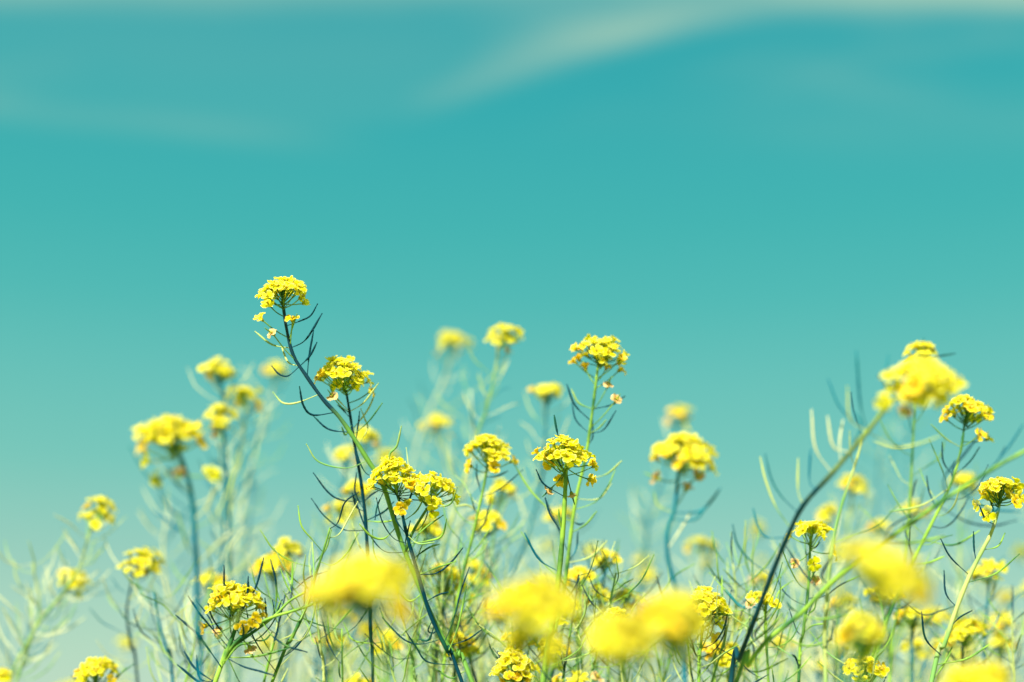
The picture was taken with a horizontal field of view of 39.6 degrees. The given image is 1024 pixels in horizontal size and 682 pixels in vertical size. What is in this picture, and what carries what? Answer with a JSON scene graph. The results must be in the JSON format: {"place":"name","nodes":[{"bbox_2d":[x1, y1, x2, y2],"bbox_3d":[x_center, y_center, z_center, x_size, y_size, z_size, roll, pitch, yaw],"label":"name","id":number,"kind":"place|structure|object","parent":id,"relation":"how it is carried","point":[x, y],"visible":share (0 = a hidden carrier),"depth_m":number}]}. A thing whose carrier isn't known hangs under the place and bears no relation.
{"place":"outdoors","nodes":[
{"label":"outdoors","id":0,"kind":"place"},
{"bbox_2d":[0,0,1023,681],"label":"sky","id":1,"kind":"structure","parent":0,"point":[751,197]},
{"bbox_3d":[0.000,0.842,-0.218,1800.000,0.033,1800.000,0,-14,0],"label":"ground","id":2,"kind":"structure","parent":0,"visible":0},
{"bbox_2d":[0,529,85,681],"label":"mustard plant","id":3,"kind":"object","parent":2,"relation":"on","point":[29,643],"visible":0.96,"depth_m":1.30},
{"bbox_2d":[0,551,116,681],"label":"mustard plant","id":4,"kind":"object","parent":2,"relation":"on","point":[76,583],"visible":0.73,"depth_m":1.36},
{"bbox_2d":[0,494,125,681],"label":"mustard plant","id":5,"kind":"object","parent":2,"relation":"on","point":[101,511],"visible":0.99,"depth_m":1.30},
{"bbox_2d":[71,656,133,681],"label":"mustard plant","id":6,"kind":"object","parent":2,"relation":"on","point":[94,668],"visible":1,"depth_m":1.15},
{"bbox_2d":[90,535,166,681],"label":"mustard plant","id":7,"kind":"object","parent":2,"relation":"on","point":[141,560],"visible":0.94,"depth_m":1.28},
{"bbox_2d":[116,556,204,681],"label":"mustard plant","id":8,"kind":"object","parent":2,"relation":"on","point":[168,650],"visible":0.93,"depth_m":1.20},
{"bbox_2d":[132,487,192,674],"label":"mustard plant","id":9,"kind":"object","parent":2,"relation":"on","point":[165,571],"visible":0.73,"depth_m":1.50},
{"bbox_2d":[130,579,226,681],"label":"mustard plant","id":10,"kind":"object","parent":2,"relation":"on","point":[186,663],"visible":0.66,"depth_m":1.25},
{"bbox_2d":[129,414,244,681],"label":"mustard plant","id":11,"kind":"object","parent":2,"relation":"on","point":[168,430],"visible":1,"depth_m":0.82},
{"bbox_2d":[140,590,244,681],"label":"mustard plant","id":12,"kind":"object","parent":2,"relation":"on","point":[191,657],"visible":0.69,"depth_m":1.15},
{"bbox_2d":[183,568,229,680],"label":"mustard plant","id":13,"kind":"object","parent":2,"relation":"on","point":[204,578],"visible":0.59,"depth_m":1.30},
{"bbox_2d":[187,402,259,678],"bbox_3d":[-0.278,0.613,1.248,0.066,1.137,0.080,0,-14,0],"label":"mustard plant","id":14,"kind":"object","parent":2,"relation":"on","point":[219,417],"visible":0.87,"depth_m":1.36},
{"bbox_2d":[188,356,273,681],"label":"mustard plant","id":15,"kind":"object","parent":2,"relation":"on","point":[220,371],"visible":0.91,"depth_m":1.38},
{"bbox_2d":[200,385,281,681],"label":"mustard plant","id":16,"kind":"object","parent":2,"relation":"on","point":[244,392],"visible":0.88,"depth_m":1.42},
{"bbox_2d":[175,557,314,681],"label":"mustard plant","id":17,"kind":"object","parent":2,"relation":"on","point":[236,597],"visible":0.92,"depth_m":1.00},
{"bbox_2d":[213,430,284,681],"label":"mustard plant","id":18,"kind":"object","parent":2,"relation":"on","point":[245,551],"visible":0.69,"depth_m":1.60},
{"bbox_2d":[211,360,289,679],"bbox_3d":[-0.311,0.634,1.543,0.104,1.244,0.116,0,-14,0],"label":"mustard plant","id":19,"kind":"object","parent":2,"relation":"on","point":[277,366],"visible":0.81,"depth_m":1.66},
{"bbox_2d":[222,559,326,681],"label":"mustard plant","id":20,"kind":"object","parent":2,"relation":"on","point":[272,646],"visible":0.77,"depth_m":1.08},
{"bbox_2d":[247,553,303,681],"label":"mustard plant","id":21,"kind":"object","parent":2,"relation":"on","point":[267,566],"visible":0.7,"depth_m":1.27},
{"bbox_2d":[255,521,314,681],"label":"mustard plant","id":22,"kind":"object","parent":2,"relation":"on","point":[286,548],"visible":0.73,"depth_m":1.30},
{"bbox_2d":[245,492,358,681],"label":"mustard plant","id":23,"kind":"object","parent":2,"relation":"on","point":[290,640],"visible":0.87,"depth_m":1.02},
{"bbox_2d":[260,529,352,681],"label":"mustard plant","id":24,"kind":"object","parent":2,"relation":"on","point":[318,634],"visible":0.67,"depth_m":1.08},
{"bbox_2d":[283,591,373,681],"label":"mustard plant","id":25,"kind":"object","parent":2,"relation":"on","point":[341,642],"visible":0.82,"depth_m":1.08},
{"bbox_2d":[291,498,368,681],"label":"mustard plant","id":26,"kind":"object","parent":2,"relation":"on","point":[337,509],"visible":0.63,"depth_m":1.35},
{"bbox_2d":[289,604,374,681],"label":"mustard plant","id":27,"kind":"object","parent":2,"relation":"on","point":[326,655],"visible":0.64,"depth_m":1.25},
{"bbox_2d":[305,616,364,678],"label":"mustard plant","id":28,"kind":"object","parent":2,"relation":"on","point":[348,645],"visible":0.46,"depth_m":1.35},
{"bbox_2d":[304,443,377,670],"bbox_3d":[-0.182,0.645,1.330,0.091,1.118,0.091,0,-14,0],"label":"mustard plant","id":29,"kind":"object","parent":2,"relation":"on","point":[343,456],"visible":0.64,"depth_m":1.45},
{"bbox_2d":[320,479,375,681],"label":"mustard plant","id":30,"kind":"object","parent":2,"relation":"on","point":[349,487],"visible":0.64,"depth_m":1.32},
{"bbox_2d":[312,426,396,680],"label":"mustard plant","id":31,"kind":"object","parent":2,"relation":"on","point":[369,436],"visible":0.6,"depth_m":1.40},
{"bbox_2d":[311,355,400,681],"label":"mustard plant","id":32,"kind":"object","parent":2,"relation":"on","point":[356,381],"visible":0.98,"depth_m":1.08},
{"bbox_2d":[300,550,417,681],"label":"mustard plant","id":33,"kind":"object","parent":2,"relation":"on","point":[360,580],"visible":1,"depth_m":0.59},
{"bbox_2d":[253,275,481,681],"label":"mustard plant","id":34,"kind":"object","parent":2,"relation":"on","point":[284,287],"visible":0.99,"depth_m":1.05},
{"bbox_2d":[358,447,414,681],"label":"mustard plant","id":35,"kind":"object","parent":2,"relation":"on","point":[393,453],"visible":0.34,"depth_m":1.65},
{"bbox_2d":[354,628,420,681],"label":"mustard plant","id":36,"kind":"object","parent":2,"relation":"on","point":[390,634],"visible":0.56,"depth_m":1.30},
{"bbox_2d":[351,520,432,681],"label":"mustard plant","id":37,"kind":"object","parent":2,"relation":"on","point":[412,659],"visible":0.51,"depth_m":1.08},
{"bbox_2d":[343,614,454,681],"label":"mustard plant","id":38,"kind":"object","parent":2,"relation":"on","point":[389,663],"visible":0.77,"depth_m":1.08},
{"bbox_2d":[366,426,469,681],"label":"mustard plant","id":39,"kind":"object","parent":2,"relation":"on","point":[391,466],"visible":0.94,"depth_m":1.04},
{"bbox_2d":[383,514,456,681],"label":"mustard plant","id":40,"kind":"object","parent":2,"relation":"on","point":[435,532],"visible":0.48,"depth_m":1.25},
{"bbox_2d":[376,330,473,673],"bbox_3d":[-0.113,0.626,1.606,0.136,1.293,0.139,0,-14,0],"label":"mustard plant","id":41,"kind":"object","parent":2,"relation":"on","point":[449,336],"visible":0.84,"depth_m":1.72},
{"bbox_2d":[378,524,483,681],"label":"mustard plant","id":42,"kind":"object","parent":2,"relation":"on","point":[442,620],"visible":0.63,"depth_m":1.15},
{"bbox_2d":[416,412,472,681],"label":"mustard plant","id":43,"kind":"object","parent":2,"relation":"on","point":[437,419],"visible":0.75,"depth_m":1.62},
{"bbox_2d":[405,518,486,681],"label":"mustard plant","id":44,"kind":"object","parent":2,"relation":"on","point":[440,604],"visible":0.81,"depth_m":1.15},
{"bbox_2d":[408,570,490,681],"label":"mustard plant","id":45,"kind":"object","parent":2,"relation":"on","point":[433,672],"visible":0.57,"depth_m":1.15},
{"bbox_2d":[416,563,488,681],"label":"mustard plant","id":46,"kind":"object","parent":2,"relation":"on","point":[456,576],"visible":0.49,"depth_m":1.20},
{"bbox_2d":[422,614,499,681],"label":"mustard plant","id":47,"kind":"object","parent":2,"relation":"on","point":[468,649],"visible":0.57,"depth_m":1.15},
{"bbox_2d":[421,564,500,681],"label":"mustard plant","id":48,"kind":"object","parent":2,"relation":"on","point":[470,660],"visible":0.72,"depth_m":1.15},
{"bbox_2d":[420,364,505,669],"bbox_3d":[-0.053,0.607,1.345,0.094,1.198,0.113,0,-14,0],"label":"mustard plant","id":49,"kind":"object","parent":2,"relation":"on","point":[457,530],"visible":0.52,"depth_m":1.45},
{"bbox_2d":[429,557,497,681],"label":"mustard plant","id":50,"kind":"object","parent":2,"relation":"on","point":[474,564],"visible":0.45,"depth_m":1.30},
{"bbox_2d":[374,540,557,681],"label":"mustard plant","id":51,"kind":"object","parent":2,"relation":"on","point":[548,547],"visible":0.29,"depth_m":2.24},
{"bbox_2d":[413,433,522,681],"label":"mustard plant","id":52,"kind":"object","parent":2,"relation":"on","point":[493,451],"visible":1,"depth_m":1.13},
{"bbox_2d":[424,323,523,681],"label":"mustard plant","id":53,"kind":"object","parent":2,"relation":"on","point":[507,337],"visible":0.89,"depth_m":1.32},
{"bbox_2d":[438,509,525,673],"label":"mustard plant","id":54,"kind":"object","parent":2,"relation":"on","point":[493,516],"visible":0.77,"depth_m":1.25},
{"bbox_2d":[448,531,526,649],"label":"mustard plant","id":55,"kind":"object","parent":2,"relation":"on","point":[498,577],"visible":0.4,"depth_m":1.25},
{"bbox_2d":[453,477,538,681],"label":"mustard plant","id":56,"kind":"object","parent":2,"relation":"on","point":[509,488],"visible":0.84,"depth_m":1.30},
{"bbox_2d":[489,649,538,681],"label":"mustard plant","id":57,"kind":"object","parent":2,"relation":"on","point":[513,661],"visible":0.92,"depth_m":0.99},
{"bbox_2d":[477,382,569,680],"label":"mustard plant","id":58,"kind":"object","parent":2,"relation":"on","point":[543,392],"visible":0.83,"depth_m":1.40},
{"bbox_2d":[482,574,582,681],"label":"mustard plant","id":59,"kind":"object","parent":2,"relation":"on","point":[536,605],"visible":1,"depth_m":0.60},
{"bbox_2d":[524,415,598,681],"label":"mustard plant","id":60,"kind":"object","parent":2,"relation":"on","point":[569,452],"visible":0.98,"depth_m":1.03},
{"bbox_2d":[531,505,598,678],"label":"mustard plant","id":61,"kind":"object","parent":2,"relation":"on","point":[568,512],"visible":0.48,"depth_m":1.45},
{"bbox_2d":[521,531,614,681],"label":"mustard plant","id":62,"kind":"object","parent":2,"relation":"on","point":[569,636],"visible":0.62,"depth_m":1.08},
{"bbox_2d":[533,651,603,681],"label":"mustard plant","id":63,"kind":"object","parent":2,"relation":"on","point":[578,677],"visible":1,"depth_m":0.95},
{"bbox_2d":[511,333,629,638],"bbox_3d":[0.013,0.551,1.006,0.160,1.137,0.083,0,-14,0],"label":"mustard plant","id":64,"kind":"object","parent":2,"relation":"on","point":[599,350],"visible":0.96,"depth_m":1.12},
{"bbox_2d":[551,562,618,670],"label":"mustard plant","id":65,"kind":"object","parent":2,"relation":"on","point":[574,572],"visible":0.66,"depth_m":1.20},
{"bbox_2d":[552,541,619,681],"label":"mustard plant","id":66,"kind":"object","parent":2,"relation":"on","point":[580,652],"visible":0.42,"depth_m":1.15},
{"bbox_2d":[574,582,624,674],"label":"mustard plant","id":67,"kind":"object","parent":2,"relation":"on","point":[606,591],"visible":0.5,"depth_m":1.22},
{"bbox_2d":[570,540,632,681],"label":"mustard plant","id":68,"kind":"object","parent":2,"relation":"on","point":[601,558],"visible":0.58,"depth_m":1.22},
{"bbox_2d":[573,549,653,681],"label":"mustard plant","id":69,"kind":"object","parent":2,"relation":"on","point":[593,663],"visible":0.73,"depth_m":1.08},
{"bbox_2d":[589,587,642,681],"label":"mustard plant","id":70,"kind":"object","parent":2,"relation":"on","point":[624,593],"visible":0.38,"depth_m":1.25},
{"bbox_2d":[583,609,659,681],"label":"mustard plant","id":71,"kind":"object","parent":2,"relation":"on","point":[618,639],"visible":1,"depth_m":0.59},
{"bbox_2d":[580,539,662,681],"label":"mustard plant","id":72,"kind":"object","parent":2,"relation":"on","point":[608,668],"visible":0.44,"depth_m":1.20},
{"bbox_2d":[611,484,675,681],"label":"mustard plant","id":73,"kind":"object","parent":2,"relation":"on","point":[646,555],"visible":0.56,"depth_m":1.70},
{"bbox_2d":[580,544,716,681],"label":"mustard plant","id":74,"kind":"object","parent":2,"relation":"on","point":[590,551],"visible":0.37,"depth_m":2.06},
{"bbox_2d":[623,403,694,680],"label":"mustard plant","id":75,"kind":"object","parent":2,"relation":"on","point":[678,412],"visible":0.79,"depth_m":1.62},
{"bbox_2d":[633,588,708,681],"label":"mustard plant","id":76,"kind":"object","parent":2,"relation":"on","point":[660,613],"visible":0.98,"depth_m":0.61},
{"bbox_2d":[645,432,720,681],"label":"mustard plant","id":77,"kind":"object","parent":2,"relation":"on","point":[684,448],"visible":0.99,"depth_m":0.86},
{"bbox_2d":[670,536,720,681],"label":"mustard plant","id":78,"kind":"object","parent":2,"relation":"on","point":[702,541],"visible":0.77,"depth_m":1.55},
{"bbox_2d":[655,586,738,681],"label":"mustard plant","id":79,"kind":"object","parent":2,"relation":"on","point":[707,604],"visible":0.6,"depth_m":1.06},
{"bbox_2d":[689,616,762,681],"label":"mustard plant","id":80,"kind":"object","parent":2,"relation":"on","point":[724,661],"visible":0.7,"depth_m":1.15},
{"bbox_2d":[687,576,768,681],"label":"mustard plant","id":81,"kind":"object","parent":2,"relation":"on","point":[722,647],"visible":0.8,"depth_m":1.08},
{"bbox_2d":[694,524,779,678],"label":"mustard plant","id":82,"kind":"object","parent":2,"relation":"on","point":[735,608],"visible":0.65,"depth_m":1.15},
{"bbox_2d":[695,532,794,680],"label":"mustard plant","id":83,"kind":"object","parent":2,"relation":"on","point":[749,610],"visible":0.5,"depth_m":1.15},
{"bbox_2d":[709,562,810,681],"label":"mustard plant","id":84,"kind":"object","parent":2,"relation":"on","point":[776,602],"visible":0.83,"depth_m":1.08},
{"bbox_2d":[738,550,787,681],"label":"mustard plant","id":85,"kind":"object","parent":2,"relation":"on","point":[763,576],"visible":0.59,"depth_m":1.50},
{"bbox_2d":[750,620,801,679],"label":"mustard plant","id":86,"kind":"object","parent":2,"relation":"on","point":[776,638],"visible":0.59,"depth_m":1.50},
{"bbox_2d":[770,543,836,681],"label":"mustard plant","id":87,"kind":"object","parent":2,"relation":"on","point":[816,655],"visible":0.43,"depth_m":1.35},
{"bbox_2d":[757,520,856,681],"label":"mustard plant","id":88,"kind":"object","parent":2,"relation":"on","point":[808,528],"visible":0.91,"depth_m":1.08},
{"bbox_2d":[756,514,860,681],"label":"mustard plant","id":89,"kind":"object","parent":2,"relation":"on","point":[796,666],"visible":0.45,"depth_m":1.30},
{"bbox_2d":[768,515,852,681],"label":"mustard plant","id":90,"kind":"object","parent":2,"relation":"on","point":[790,637],"visible":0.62,"depth_m":1.25},
{"bbox_2d":[742,520,890,671],"bbox_3d":[0.465,0.814,1.989,0.264,1.119,0.147,12,-19,-40],"label":"mustard plant","id":91,"kind":"object","parent":2,"relation":"on","point":[752,526],"visible":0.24,"depth_m":2.08},
{"bbox_2d":[799,495,853,671],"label":"mustard plant","id":92,"kind":"object","parent":2,"relation":"on","point":[825,512],"visible":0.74,"depth_m":1.50},
{"bbox_2d":[788,572,868,681],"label":"mustard plant","id":93,"kind":"object","parent":2,"relation":"on","point":[836,638],"visible":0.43,"depth_m":1.25},
{"bbox_2d":[815,593,865,680],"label":"mustard plant","id":94,"kind":"object","parent":2,"relation":"on","point":[833,602],"visible":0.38,"depth_m":1.30},
{"bbox_2d":[786,392,896,681],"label":"mustard plant","id":95,"kind":"object","parent":2,"relation":"on","point":[828,578],"visible":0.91,"depth_m":0.93},
{"bbox_2d":[814,474,873,681],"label":"mustard plant","id":96,"kind":"object","parent":2,"relation":"on","point":[854,487],"visible":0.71,"depth_m":1.50},
{"bbox_2d":[725,350,967,681],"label":"mustard plant","id":97,"kind":"object","parent":2,"relation":"on","point":[934,375],"visible":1,"depth_m":0.85},
{"bbox_2d":[810,632,889,681],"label":"mustard plant","id":98,"kind":"object","parent":2,"relation":"on","point":[872,668],"visible":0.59,"depth_m":1.00},
{"bbox_2d":[790,597,916,681],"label":"mustard plant","id":99,"kind":"object","parent":2,"relation":"on","point":[866,645],"visible":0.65,"depth_m":0.78},
{"bbox_2d":[852,513,900,665],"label":"mustard plant","id":100,"kind":"object","parent":2,"relation":"on","point":[883,525],"visible":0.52,"depth_m":1.60},
{"bbox_2d":[849,418,905,622],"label":"mustard plant","id":101,"kind":"object","parent":2,"relation":"on","point":[878,479],"visible":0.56,"depth_m":1.75},
{"bbox_2d":[734,424,1023,681],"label":"mustard plant","id":102,"kind":"object","parent":2,"relation":"on","point":[746,661],"visible":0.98,"depth_m":0.90},
{"bbox_2d":[833,537,933,681],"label":"mustard plant","id":103,"kind":"object","parent":2,"relation":"on","point":[886,570],"visible":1,"depth_m":0.57},
{"bbox_2d":[858,338,955,681],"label":"mustard plant","id":104,"kind":"object","parent":2,"relation":"on","point":[927,349],"visible":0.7,"depth_m":1.20},
{"bbox_2d":[875,605,938,681],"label":"mustard plant","id":105,"kind":"object","parent":2,"relation":"on","point":[907,610],"visible":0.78,"depth_m":1.22},
{"bbox_2d":[882,406,940,664],"bbox_3d":[0.537,0.690,1.784,0.082,1.257,0.126,0,-14,0],"label":"mustard plant","id":106,"kind":"object","parent":2,"relation":"on","point":[908,451],"visible":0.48,"depth_m":1.90},
{"bbox_2d":[876,487,947,681],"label":"mustard plant","id":107,"kind":"object","parent":2,"relation":"on","point":[913,504],"visible":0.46,"depth_m":1.55},
{"bbox_2d":[884,635,957,681],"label":"mustard plant","id":108,"kind":"object","parent":2,"relation":"on","point":[917,643],"visible":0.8,"depth_m":1.35},
{"bbox_2d":[859,394,994,681],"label":"mustard plant","id":109,"kind":"object","parent":2,"relation":"on","point":[971,407],"visible":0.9,"depth_m":1.12},
{"bbox_2d":[894,597,964,681],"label":"mustard plant","id":110,"kind":"object","parent":2,"relation":"on","point":[946,616],"visible":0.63,"depth_m":1.50},
{"bbox_2d":[915,609,1001,666],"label":"mustard plant","id":111,"kind":"object","parent":2,"relation":"on","point":[964,631],"visible":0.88,"depth_m":1.18},
{"bbox_2d":[933,461,988,667],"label":"mustard plant","id":112,"kind":"object","parent":2,"relation":"on","point":[963,478],"visible":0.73,"depth_m":1.45},
{"bbox_2d":[920,545,1003,681],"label":"mustard plant","id":113,"kind":"object","parent":2,"relation":"on","point":[938,676],"visible":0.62,"depth_m":1.25},
{"bbox_2d":[921,476,1023,681],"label":"mustard plant","id":114,"kind":"object","parent":2,"relation":"on","point":[993,491],"visible":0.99,"depth_m":1.04},
{"bbox_2d":[942,657,1015,681],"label":"mustard plant","id":115,"kind":"object","parent":2,"relation":"on","point":[993,670],"visible":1,"depth_m":0.68},
{"bbox_2d":[945,555,1023,667],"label":"mustard plant","id":116,"kind":"object","parent":2,"relation":"on","point":[989,566],"visible":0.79,"depth_m":1.25},
{"bbox_2d":[969,590,1023,681],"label":"mustard plant","id":117,"kind":"object","parent":2,"relation":"on","point":[1004,597],"visible":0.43,"depth_m":1.94},
{"bbox_2d":[973,630,1023,664],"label":"mustard plant","id":118,"kind":"object","parent":2,"relation":"on","point":[998,636],"visible":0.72,"depth_m":1.40},
{"bbox_2d":[975,610,1023,671],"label":"mustard plant","id":119,"kind":"object","parent":2,"relation":"on","point":[1007,622],"visible":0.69,"depth_m":1.40},
{"bbox_2d":[976,585,1023,681],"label":"mustard plant","id":120,"kind":"object","parent":2,"relation":"on","point":[1013,651],"visible":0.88,"depth_m":1.15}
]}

